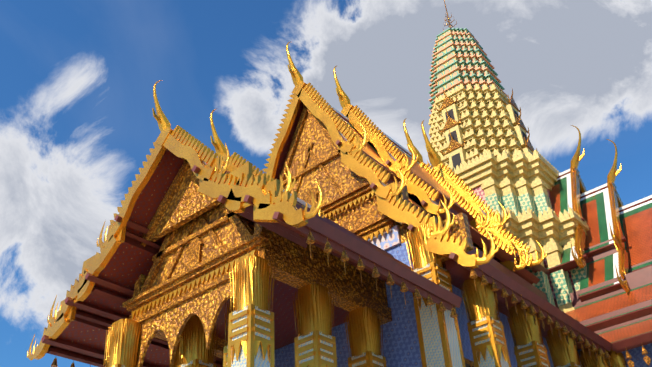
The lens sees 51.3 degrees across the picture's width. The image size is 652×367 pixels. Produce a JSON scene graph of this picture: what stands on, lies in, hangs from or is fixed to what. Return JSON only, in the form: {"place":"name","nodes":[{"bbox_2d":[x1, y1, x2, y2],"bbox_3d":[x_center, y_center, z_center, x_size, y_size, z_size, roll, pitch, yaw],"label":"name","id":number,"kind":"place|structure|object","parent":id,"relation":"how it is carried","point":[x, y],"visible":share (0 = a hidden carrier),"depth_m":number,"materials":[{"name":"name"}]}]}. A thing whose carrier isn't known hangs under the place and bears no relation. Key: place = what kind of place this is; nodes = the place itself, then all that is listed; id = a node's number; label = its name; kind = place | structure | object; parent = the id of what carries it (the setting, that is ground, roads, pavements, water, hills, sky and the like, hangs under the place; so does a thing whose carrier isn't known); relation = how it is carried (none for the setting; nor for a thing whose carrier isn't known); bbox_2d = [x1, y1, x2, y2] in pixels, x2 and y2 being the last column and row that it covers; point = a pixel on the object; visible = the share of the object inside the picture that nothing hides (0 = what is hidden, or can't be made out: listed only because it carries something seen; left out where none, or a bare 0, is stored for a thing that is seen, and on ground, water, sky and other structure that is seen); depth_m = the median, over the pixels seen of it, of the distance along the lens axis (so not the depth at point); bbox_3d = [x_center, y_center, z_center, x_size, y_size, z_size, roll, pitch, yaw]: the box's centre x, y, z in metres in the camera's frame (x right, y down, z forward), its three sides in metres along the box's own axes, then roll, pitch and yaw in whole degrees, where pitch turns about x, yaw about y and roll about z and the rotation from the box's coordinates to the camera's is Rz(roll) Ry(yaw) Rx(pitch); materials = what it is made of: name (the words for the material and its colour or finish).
{"place":"outdoors","nodes":[
{"label":"outdoors","id":0,"kind":"place"},
{"bbox_2d":[0,0,651,366],"label":"sky","id":1,"kind":"structure","parent":0,"point":[78,124],"materials":[{"name":"blue"}]},
{"bbox_2d":[51,103,610,366],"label":"temple building","id":2,"kind":"structure","parent":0,"point":[227,286],"depth_m":20.46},
{"bbox_2d":[578,342,651,366],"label":"wall","id":3,"kind":"structure","parent":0,"point":[640,356],"depth_m":27.22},
{"bbox_2d":[544,125,651,352],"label":"roof","id":4,"kind":"structure","parent":3,"relation":"on","point":[611,299],"depth_m":32.12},
{"bbox_3d":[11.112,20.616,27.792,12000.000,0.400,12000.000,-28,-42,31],"label":"ground","id":5,"kind":"structure","parent":0,"visible":0},
{"bbox_2d":[74,42,611,352],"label":"roof","id":6,"kind":"structure","parent":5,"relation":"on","point":[182,178],"depth_m":21.94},
{"bbox_2d":[27,162,461,366],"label":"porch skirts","id":7,"kind":"object","parent":6,"relation":"attached to","point":[76,331],"visible":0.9,"depth_m":19.40,"materials":[{"name":"brown wood"}]},
{"bbox_2d":[427,0,588,312],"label":"prang","id":8,"kind":"structure","parent":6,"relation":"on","point":[488,154],"depth_m":39.98,"materials":[{"name":"yellow stone"}]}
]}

